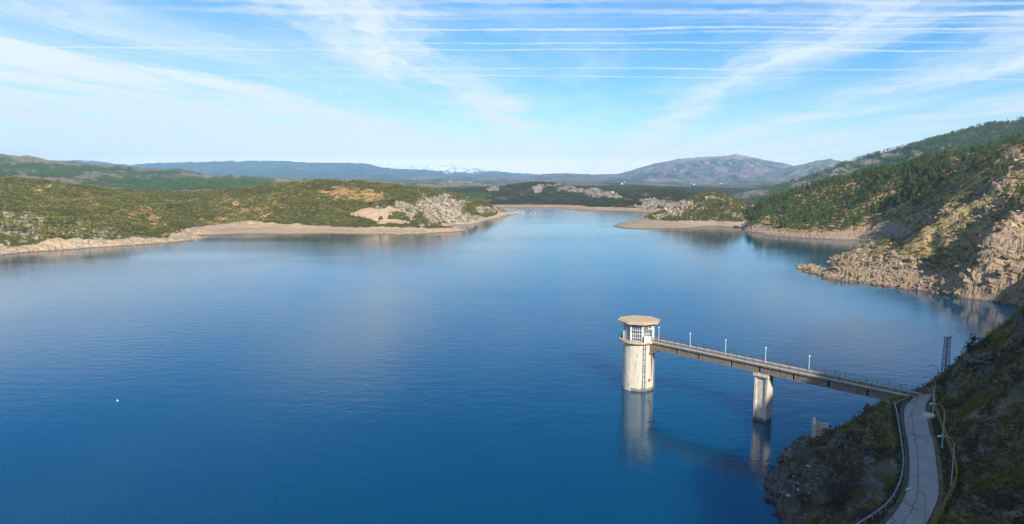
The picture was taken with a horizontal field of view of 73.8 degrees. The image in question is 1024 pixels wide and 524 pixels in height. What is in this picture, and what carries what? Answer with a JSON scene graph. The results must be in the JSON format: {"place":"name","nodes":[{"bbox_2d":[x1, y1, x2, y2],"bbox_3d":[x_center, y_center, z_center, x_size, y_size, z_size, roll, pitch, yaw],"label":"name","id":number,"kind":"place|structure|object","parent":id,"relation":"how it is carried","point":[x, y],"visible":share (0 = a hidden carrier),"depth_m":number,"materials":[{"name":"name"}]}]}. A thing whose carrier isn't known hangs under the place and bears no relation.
{"place":"outdoors","nodes":[
{"label":"outdoors","id":0,"kind":"place"},
{"bbox_2d":[0,153,490,201],"bbox_3d":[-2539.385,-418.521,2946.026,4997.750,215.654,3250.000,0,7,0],"label":"hills","id":1,"kind":"structure","parent":0,"point":[92,174],"depth_m":2429.07,"materials":[{"name":"green plant"}]},
{"bbox_2d":[0,154,491,200],"bbox_3d":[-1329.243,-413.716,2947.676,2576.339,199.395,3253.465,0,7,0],"label":"plantation","id":2,"kind":"object","parent":1,"relation":"on","point":[199,179],"visible":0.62,"depth_m":2009.16,"materials":[{"name":"green plant"}]},
{"bbox_2d":[55,159,459,178],"bbox_3d":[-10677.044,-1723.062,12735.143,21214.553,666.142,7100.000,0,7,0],"label":"plateau mountains","id":3,"kind":"structure","parent":0,"point":[287,169],"depth_m":12678.88,"materials":[{"name":"stone"}]},
{"bbox_2d":[0,177,515,254],"bbox_3d":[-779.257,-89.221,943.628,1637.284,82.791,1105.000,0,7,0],"label":"hills","id":4,"kind":"structure","parent":0,"point":[388,224],"depth_m":729.05,"materials":[{"name":"green plant"}]},
{"bbox_2d":[0,193,504,250],"bbox_3d":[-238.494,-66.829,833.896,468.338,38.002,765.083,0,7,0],"label":"outcrop rocks","id":5,"kind":"object","parent":4,"relation":"on","point":[411,215],"visible":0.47,"depth_m":774.73,"materials":[{"name":"stone"}]},
{"bbox_2d":[0,175,505,242],"bbox_3d":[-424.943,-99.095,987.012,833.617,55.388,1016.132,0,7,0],"label":"heath","id":6,"kind":"object","parent":4,"relation":"on","point":[46,214],"visible":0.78,"depth_m":765.64,"materials":[{"name":"green plant"}]},
{"bbox_2d":[393,164,538,175],"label":"snowy mountains","id":7,"kind":"structure","parent":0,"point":[454,170],"depth_m":14204.33,"materials":[{"name":"white snow"}]},
{"bbox_2d":[458,173,513,177],"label":"wooded hills","id":8,"kind":"structure","parent":0,"point":[491,175],"depth_m":11228.88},
{"bbox_2d":[0,208,1020,523],"bbox_3d":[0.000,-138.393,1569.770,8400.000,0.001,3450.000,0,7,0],"label":"water","id":9,"kind":"structure","parent":0,"point":[472,374],"depth_m":186.74,"materials":[{"name":"blue liquid"}]},
{"bbox_2d":[0,0,1023,174],"label":"sky","id":10,"kind":"structure","parent":0,"point":[592,87],"materials":[{"name":"blue"}]},
{"bbox_2d":[262,175,793,188],"bbox_3d":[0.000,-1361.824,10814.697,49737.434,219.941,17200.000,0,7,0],"label":"ground","id":11,"kind":"structure","parent":0,"point":[501,181],"depth_m":5747.63,"materials":[{"name":"green plant"}]},
{"bbox_2d":[422,181,761,212],"bbox_3d":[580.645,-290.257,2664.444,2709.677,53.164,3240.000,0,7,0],"label":"central hills","id":12,"kind":"structure","parent":0,"point":[645,199],"depth_m":1416.22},
{"bbox_2d":[494,184,660,205],"bbox_3d":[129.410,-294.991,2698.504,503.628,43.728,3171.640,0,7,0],"label":"crags","id":13,"kind":"structure","parent":12,"relation":"on","point":[598,194],"depth_m":1714.43,"materials":[{"name":"stone"}]},
{"bbox_2d":[430,180,761,205],"bbox_3d":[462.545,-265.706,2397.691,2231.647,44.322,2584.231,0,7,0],"label":"heath","id":14,"kind":"object","parent":12,"relation":"on","point":[633,190],"visible":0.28,"depth_m":1809.56,"materials":[{"name":"green plant"}]},
{"bbox_2d":[507,154,792,181],"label":"peak mountains","id":15,"kind":"structure","parent":0,"point":[729,167],"depth_m":8511.28,"materials":[{"name":"grey stone"}]},
{"bbox_2d":[614,191,748,228],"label":"hill","id":16,"kind":"structure","parent":0,"point":[650,223],"depth_m":776.29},
{"bbox_2d":[647,192,746,220],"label":"hill rocks","id":17,"kind":"object","parent":16,"relation":"on","point":[678,209],"visible":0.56,"depth_m":824.38,"materials":[{"name":"stone"}]},
{"bbox_2d":[644,190,753,220],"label":"hill scrub","id":18,"kind":"object","parent":16,"relation":"on","point":[686,212],"visible":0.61,"depth_m":814.88,"materials":[{"name":"green plant"}]},
{"bbox_2d":[692,158,841,183],"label":"mountains","id":19,"kind":"structure","parent":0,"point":[797,172],"depth_m":6794.48,"materials":[{"name":"grey stone"}]},
{"bbox_2d":[730,120,1023,202],"bbox_3d":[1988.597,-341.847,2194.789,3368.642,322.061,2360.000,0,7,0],"label":"ridge","id":20,"kind":"structure","parent":0,"point":[842,170],"depth_m":1865.97,"materials":[{"name":"green plant"}]},
{"bbox_2d":[740,116,1023,203],"bbox_3d":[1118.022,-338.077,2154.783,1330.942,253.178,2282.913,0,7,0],"label":"ridge wood","id":21,"kind":"object","parent":20,"relation":"on","point":[988,127],"visible":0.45,"depth_m":1691.56,"materials":[{"name":"green plant"}]},
{"bbox_2d":[740,139,1023,306],"bbox_3d":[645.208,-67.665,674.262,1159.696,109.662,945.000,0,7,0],"label":"mountainside","id":22,"kind":"structure","parent":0,"point":[975,290],"depth_m":414.08,"materials":[{"name":"beige stone"}]},
{"bbox_2d":[769,214,774,223],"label":"pine tree","id":23,"kind":"object","parent":22,"relation":"on","point":[772,221],"visible":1,"depth_m":667.23,"materials":[{"name":"green plant"}]},
{"bbox_2d":[783,218,790,227],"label":"pine tree","id":24,"kind":"object","parent":22,"relation":"on","point":[785,222],"visible":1,"depth_m":641.49,"materials":[{"name":"green plant"}]},
{"bbox_2d":[785,203,790,212],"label":"pine tree","id":25,"kind":"object","parent":22,"relation":"on","point":[788,207],"visible":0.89,"depth_m":699.35,"materials":[{"name":"green plant"}]},
{"bbox_2d":[804,213,810,223],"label":"pine tree","id":26,"kind":"object","parent":22,"relation":"on","point":[808,215],"visible":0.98,"depth_m":642.62,"materials":[{"name":"green plant"}]},
{"bbox_2d":[830,208,836,217],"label":"pine tree","id":27,"kind":"object","parent":22,"relation":"on","point":[832,211],"visible":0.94,"depth_m":642.70,"materials":[{"name":"green plant"}]},
{"bbox_2d":[842,220,847,230],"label":"pine tree","id":28,"kind":"object","parent":22,"relation":"on","point":[845,224],"visible":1,"depth_m":604.83,"materials":[{"name":"green plant"}]},
{"bbox_2d":[846,174,852,181],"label":"pine tree","id":29,"kind":"object","parent":22,"relation":"on","point":[849,177],"visible":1,"depth_m":736.77,"materials":[{"name":"green plant"}]},
{"bbox_2d":[847,186,853,193],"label":"pine tree","id":30,"kind":"object","parent":22,"relation":"on","point":[850,190],"visible":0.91,"depth_m":710.86,"materials":[{"name":"green plant"}]},
{"bbox_2d":[847,208,854,217],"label":"pine tree","id":31,"kind":"object","parent":22,"relation":"on","point":[851,212],"visible":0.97,"depth_m":630.47,"materials":[{"name":"green plant"}]},
{"bbox_2d":[851,196,856,204],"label":"pine tree","id":32,"kind":"object","parent":22,"relation":"on","point":[853,198],"visible":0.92,"depth_m":672.09,"materials":[{"name":"green plant"}]},
{"bbox_2d":[856,214,864,225],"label":"pine tree","id":33,"kind":"object","parent":22,"relation":"on","point":[860,215],"visible":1,"depth_m":613.60,"materials":[{"name":"green plant"}]},
{"bbox_2d":[863,207,870,218],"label":"pine tree","id":34,"kind":"object","parent":22,"relation":"on","point":[866,211],"visible":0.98,"depth_m":626.27,"materials":[{"name":"green plant"}]},
{"bbox_2d":[864,192,872,199],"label":"pine tree","id":35,"kind":"object","parent":22,"relation":"on","point":[868,194],"visible":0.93,"depth_m":656.19,"materials":[{"name":"green plant"}]},
{"bbox_2d":[873,179,880,188],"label":"pine tree","id":36,"kind":"object","parent":22,"relation":"on","point":[877,183],"visible":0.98,"depth_m":668.38,"materials":[{"name":"green plant"}]},
{"bbox_2d":[878,185,884,195],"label":"pine tree","id":37,"kind":"object","parent":22,"relation":"on","point":[881,188],"visible":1,"depth_m":654.01,"materials":[{"name":"green plant"}]},
{"bbox_2d":[744,138,1023,289],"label":"scrub","id":38,"kind":"object","parent":22,"relation":"on","point":[921,224],"visible":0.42,"depth_m":493.65,"materials":[{"name":"green plant"}]},
{"bbox_2d":[745,133,1023,229],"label":"pine wood","id":39,"kind":"object","parent":22,"relation":"on","point":[868,174],"visible":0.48,"depth_m":683.29,"materials":[{"name":"green plant"}]},
{"bbox_2d":[882,170,887,179],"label":"pine tree","id":40,"kind":"object","parent":22,"relation":"on","point":[885,173],"visible":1,"depth_m":680.55,"materials":[{"name":"green plant"}]},
{"bbox_2d":[883,196,889,204],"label":"pine tree","id":41,"kind":"object","parent":22,"relation":"on","point":[886,201],"visible":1,"depth_m":631.96,"materials":[{"name":"green plant"}]},
{"bbox_2d":[760,146,1023,305],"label":"crags","id":42,"kind":"structure","parent":22,"relation":"on","point":[964,277],"depth_m":353.67,"materials":[{"name":"stone"}]},
{"bbox_2d":[893,179,899,188],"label":"pine tree","id":43,"kind":"object","parent":22,"relation":"on","point":[896,184],"visible":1,"depth_m":645.71,"materials":[{"name":"green plant"}]},
{"bbox_2d":[894,167,900,174],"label":"pine tree","id":44,"kind":"object","parent":22,"relation":"on","point":[896,169],"visible":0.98,"depth_m":668.95,"materials":[{"name":"green plant"}]},
{"bbox_2d":[905,187,911,195],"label":"pine tree","id":45,"kind":"object","parent":22,"relation":"on","point":[908,191],"visible":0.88,"depth_m":609.77,"materials":[{"name":"green plant"}]},
{"bbox_2d":[912,163,918,170],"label":"pine tree","id":46,"kind":"object","parent":22,"relation":"on","point":[915,168],"visible":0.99,"depth_m":655.78,"materials":[{"name":"green plant"}]},
{"bbox_2d":[915,192,921,202],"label":"pine tree","id":47,"kind":"object","parent":22,"relation":"on","point":[917,200],"visible":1,"depth_m":566.83,"materials":[{"name":"green plant"}]},
{"bbox_2d":[918,165,926,173],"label":"pine tree","id":48,"kind":"object","parent":22,"relation":"on","point":[921,168],"visible":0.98,"depth_m":641.16,"materials":[{"name":"green plant"}]},
{"bbox_2d":[919,176,926,186],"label":"pine tree","id":49,"kind":"object","parent":22,"relation":"on","point":[924,182],"visible":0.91,"depth_m":597.15,"materials":[{"name":"green plant"}]},
{"bbox_2d":[920,188,926,198],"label":"pine tree","id":50,"kind":"object","parent":22,"relation":"on","point":[921,192],"visible":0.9,"depth_m":578.20,"materials":[{"name":"green plant"}]},
{"bbox_2d":[924,185,932,196],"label":"pine tree","id":51,"kind":"object","parent":22,"relation":"on","point":[929,187],"visible":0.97,"depth_m":567.74,"materials":[{"name":"green plant"}]},
{"bbox_2d":[933,194,939,202],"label":"pine tree","id":52,"kind":"object","parent":22,"relation":"on","point":[936,198],"visible":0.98,"depth_m":520.15,"materials":[{"name":"green plant"}]},
{"bbox_2d":[942,193,949,203],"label":"pine tree","id":53,"kind":"object","parent":22,"relation":"on","point":[947,198],"visible":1,"depth_m":482.28,"materials":[{"name":"green plant"}]},
{"bbox_2d":[944,160,953,169],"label":"pine tree","id":54,"kind":"object","parent":22,"relation":"on","point":[949,165],"visible":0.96,"depth_m":595.42,"materials":[{"name":"green plant"}]},
{"bbox_2d":[947,178,954,187],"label":"pine tree","id":55,"kind":"object","parent":22,"relation":"on","point":[950,181],"visible":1,"depth_m":540.89,"materials":[{"name":"green plant"}]},
{"bbox_2d":[957,174,963,183],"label":"pine tree","id":56,"kind":"object","parent":22,"relation":"on","point":[960,177],"visible":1,"depth_m":529.42,"materials":[{"name":"green plant"}]},
{"bbox_2d":[966,161,973,168],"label":"pine tree","id":57,"kind":"object","parent":22,"relation":"on","point":[970,163],"visible":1,"depth_m":547.70,"materials":[{"name":"green plant"}]},
{"bbox_2d":[974,153,979,161],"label":"pine tree","id":58,"kind":"object","parent":22,"relation":"on","point":[977,157],"visible":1,"depth_m":555.37,"materials":[{"name":"green plant"}]},
{"bbox_2d":[979,145,985,152],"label":"pine tree","id":59,"kind":"object","parent":22,"relation":"on","point":[983,147],"visible":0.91,"depth_m":569.75,"materials":[{"name":"green plant"}]},
{"bbox_2d":[982,171,990,181],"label":"pine tree","id":60,"kind":"object","parent":22,"relation":"on","point":[985,176],"visible":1,"depth_m":490.39,"materials":[{"name":"green plant"}]},
{"bbox_2d":[983,149,990,157],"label":"pine tree","id":61,"kind":"object","parent":22,"relation":"on","point":[985,153],"visible":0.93,"depth_m":539.51,"materials":[{"name":"green plant"}]},
{"bbox_2d":[987,141,993,148],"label":"pine tree","id":62,"kind":"object","parent":22,"relation":"on","point":[990,143],"visible":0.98,"depth_m":591.34,"materials":[{"name":"green plant"}]},
{"bbox_2d":[994,167,1002,178],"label":"pine tree","id":63,"kind":"object","parent":22,"relation":"on","point":[997,172],"visible":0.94,"depth_m":463.54,"materials":[{"name":"green plant"}]},
{"bbox_2d":[1000,157,1007,165],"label":"pine tree","id":64,"kind":"object","parent":22,"relation":"on","point":[1003,158],"visible":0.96,"depth_m":493.62,"materials":[{"name":"green plant"}]},
{"bbox_2d":[1002,188,1007,196],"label":"pine tree","id":65,"kind":"object","parent":22,"relation":"on","point":[1004,192],"visible":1,"depth_m":413.08,"materials":[{"name":"green plant"}]},
{"bbox_2d":[1005,183,1012,190],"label":"pine tree","id":66,"kind":"object","parent":22,"relation":"on","point":[1008,185],"visible":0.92,"depth_m":425.52,"materials":[{"name":"green plant"}]},
{"bbox_2d":[1005,154,1013,164],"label":"pine tree","id":67,"kind":"object","parent":22,"relation":"on","point":[1010,160],"visible":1,"depth_m":474.13,"materials":[{"name":"green plant"}]},
{"bbox_2d":[1009,198,1018,211],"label":"pine tree","id":68,"kind":"object","parent":22,"relation":"on","point":[1014,204],"visible":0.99,"depth_m":354.08,"materials":[{"name":"green plant"}]},
{"bbox_2d":[1012,136,1019,143],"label":"pine tree","id":69,"kind":"object","parent":22,"relation":"on","point":[1017,140],"visible":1,"depth_m":514.81,"materials":[{"name":"green plant"}]},
{"bbox_2d":[763,308,1023,523],"bbox_3d":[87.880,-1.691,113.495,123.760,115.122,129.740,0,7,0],"label":"hillside","id":70,"kind":"structure","parent":0,"point":[1012,397],"depth_m":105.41,"materials":[{"name":"green plant"}]},
{"bbox_2d":[772,472,779,481],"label":"rock outcrop","id":71,"kind":"object","parent":70,"relation":"on","point":[776,477],"visible":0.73,"depth_m":115.67,"materials":[{"name":"grey stone"}]},
{"bbox_2d":[649,336,922,422],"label":"footbridge","id":72,"kind":"object","parent":70,"relation":"on","point":[764,373],"visible":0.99,"depth_m":146.23,"materials":[{"name":"concrete"}]},
{"bbox_2d":[783,446,797,460],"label":"rock outcrop","id":73,"kind":"object","parent":70,"relation":"on","point":[787,454],"visible":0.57,"depth_m":124.34,"materials":[{"name":"grey stone"}]},
{"bbox_2d":[812,417,831,438],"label":"concrete ruin","id":74,"kind":"object","parent":70,"relation":"on","point":[818,428],"visible":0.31,"depth_m":134.78,"materials":[{"name":"grey concrete"}]},
{"bbox_2d":[815,478,842,517],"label":"bare tree","id":75,"kind":"object","parent":70,"relation":"on","point":[830,486],"visible":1,"depth_m":94.22,"materials":[{"name":"grey plant"}]},
{"bbox_2d":[849,410,867,427],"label":"bare tree","id":76,"kind":"object","parent":70,"relation":"on","point":[858,416],"visible":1,"depth_m":118.02,"materials":[{"name":"plant"}]},
{"bbox_2d":[859,474,886,505],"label":"bare tree","id":77,"kind":"object","parent":70,"relation":"on","point":[874,483],"visible":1,"depth_m":84.30,"materials":[{"name":"grey plant"}]},
{"bbox_2d":[856,401,903,523],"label":"guard rail","id":78,"kind":"object","parent":70,"relation":"on","point":[880,508],"visible":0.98,"depth_m":85.20,"materials":[{"name":"metal"}]},
{"bbox_2d":[860,461,902,491],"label":"bare tree","id":79,"kind":"object","parent":70,"relation":"on","point":[877,472],"visible":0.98,"depth_m":87.87,"materials":[{"name":"grey plant"}]},
{"bbox_2d":[765,344,1020,523],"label":"rubble","id":80,"kind":"object","parent":70,"relation":"on","point":[797,489],"visible":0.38,"depth_m":110.31,"materials":[{"name":"stone"}]},
{"bbox_2d":[881,397,913,523],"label":"road edge","id":81,"kind":"object","parent":70,"relation":"on","point":[891,514],"visible":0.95,"depth_m":94.66,"materials":[{"name":"grey concrete"}]},
{"bbox_2d":[778,303,1023,523],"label":"heath cushion","id":82,"kind":"object","parent":70,"relation":"on","point":[987,494],"visible":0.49,"depth_m":102.33,"materials":[{"name":"green plant"}]},
{"bbox_2d":[893,392,915,404],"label":"wall","id":83,"kind":"structure","parent":70,"relation":"on","point":[904,399],"depth_m":122.37,"materials":[{"name":"concrete"}]},
{"bbox_2d":[788,311,1023,523],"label":"brush","id":84,"kind":"object","parent":70,"relation":"on","point":[827,513],"visible":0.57,"depth_m":98.42,"materials":[{"name":"green plant"}]},
{"bbox_2d":[855,388,964,523],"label":"verge grass","id":85,"kind":"structure","parent":70,"relation":"on","point":[944,463],"depth_m":94.87,"materials":[{"name":"green plant"}]},
{"bbox_2d":[906,487,925,523],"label":"street lamp","id":86,"kind":"object","parent":70,"relation":"on","point":[909,488],"visible":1,"depth_m":73.16,"materials":[{"name":"grey metal"}]},
{"bbox_2d":[915,387,933,393],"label":"parapet","id":87,"kind":"structure","parent":70,"relation":"on","point":[925,390],"depth_m":127.53,"materials":[{"name":"concrete"}]},
{"bbox_2d":[921,412,934,418],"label":"concrete chamber","id":88,"kind":"object","parent":70,"relation":"on","point":[927,415],"visible":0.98,"depth_m":114.58,"materials":[{"name":"grey concrete"}]},
{"bbox_2d":[922,376,935,413],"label":"street lamp","id":89,"kind":"object","parent":70,"relation":"on","point":[934,393],"visible":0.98,"depth_m":114.56,"materials":[{"name":"grey metal"}]},
{"bbox_2d":[929,403,944,447],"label":"street lamp","id":90,"kind":"object","parent":70,"relation":"on","point":[943,423],"visible":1,"depth_m":100.76,"materials":[{"name":"grey metal"}]},
{"bbox_2d":[932,383,957,523],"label":"guardrail","id":91,"kind":"object","parent":70,"relation":"on","point":[944,503],"visible":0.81,"depth_m":92.00,"materials":[{"name":"yellow metal"}]},
{"bbox_2d":[940,335,951,373],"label":"lattice mast","id":92,"kind":"object","parent":70,"relation":"on","point":[946,356],"visible":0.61,"depth_m":147.34,"materials":[{"name":"metal"}]},
{"bbox_2d":[937,435,954,485],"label":"street lamp","id":93,"kind":"object","parent":70,"relation":"on","point":[939,436],"visible":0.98,"depth_m":88.20,"materials":[{"name":"grey metal"}]},
{"bbox_2d":[942,371,958,380],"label":"evergreen bush","id":94,"kind":"object","parent":70,"relation":"on","point":[947,376],"visible":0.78,"depth_m":124.00,"materials":[{"name":"green plant"}]},
{"bbox_2d":[963,353,972,361],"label":"rock outcrop","id":95,"kind":"object","parent":70,"relation":"on","point":[969,355],"visible":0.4,"depth_m":127.02,"materials":[{"name":"grey stone"}]},
{"bbox_2d":[963,441,980,461],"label":"bare tree","id":96,"kind":"object","parent":70,"relation":"on","point":[967,446],"visible":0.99,"depth_m":93.33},
{"bbox_2d":[965,333,990,347],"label":"evergreen bush","id":97,"kind":"object","parent":70,"relation":"on","point":[970,343],"visible":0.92,"depth_m":126.63,"materials":[{"name":"green plant"}]},
{"bbox_2d":[967,352,992,372],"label":"rock outcrop","id":98,"kind":"object","parent":70,"relation":"on","point":[977,361],"visible":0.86,"depth_m":117.53,"materials":[{"name":"grey stone"}]},
{"bbox_2d":[976,435,992,454],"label":"bare tree","id":99,"kind":"object","parent":70,"relation":"on","point":[986,440],"visible":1,"depth_m":92.44,"materials":[{"name":"plant"}]},
{"bbox_2d":[978,447,991,454],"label":"rock outcrop","id":100,"kind":"object","parent":70,"relation":"on","point":[981,450],"visible":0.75,"depth_m":93.02,"materials":[{"name":"grey stone"}]},
{"bbox_2d":[1013,313,1023,337],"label":"bare tree","id":101,"kind":"object","parent":70,"relation":"on","point":[1019,320],"visible":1,"depth_m":113.85,"materials":[{"name":"plant"}]},
{"bbox_2d":[886,394,938,523],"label":"road","id":102,"kind":"structure","parent":0,"point":[923,475],"depth_m":93.46,"materials":[{"name":"grey asphalt"}]},
{"label":"lake bed","id":103,"kind":"structure","parent":0,"visible":0},
{"bbox_2d":[618,315,659,391],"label":"intake tower","id":104,"kind":"structure","parent":103,"relation":"on","point":[638,366],"depth_m":168.05,"materials":[{"name":"concrete"}]},
{"bbox_2d":[624,323,629,340],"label":"window","id":105,"kind":"structure","parent":104,"relation":"in","point":[625,332],"depth_m":169.40,"materials":[{"name":"white paint"}]},
{"bbox_2d":[631,325,641,341],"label":"window","id":106,"kind":"structure","parent":104,"relation":"in","point":[639,330],"depth_m":166.90,"materials":[{"name":"white paint"}]},
{"bbox_2d":[643,325,651,338],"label":"window","id":107,"kind":"structure","parent":104,"relation":"in","point":[649,333],"depth_m":167.00,"materials":[{"name":"white paint"}]}
]}

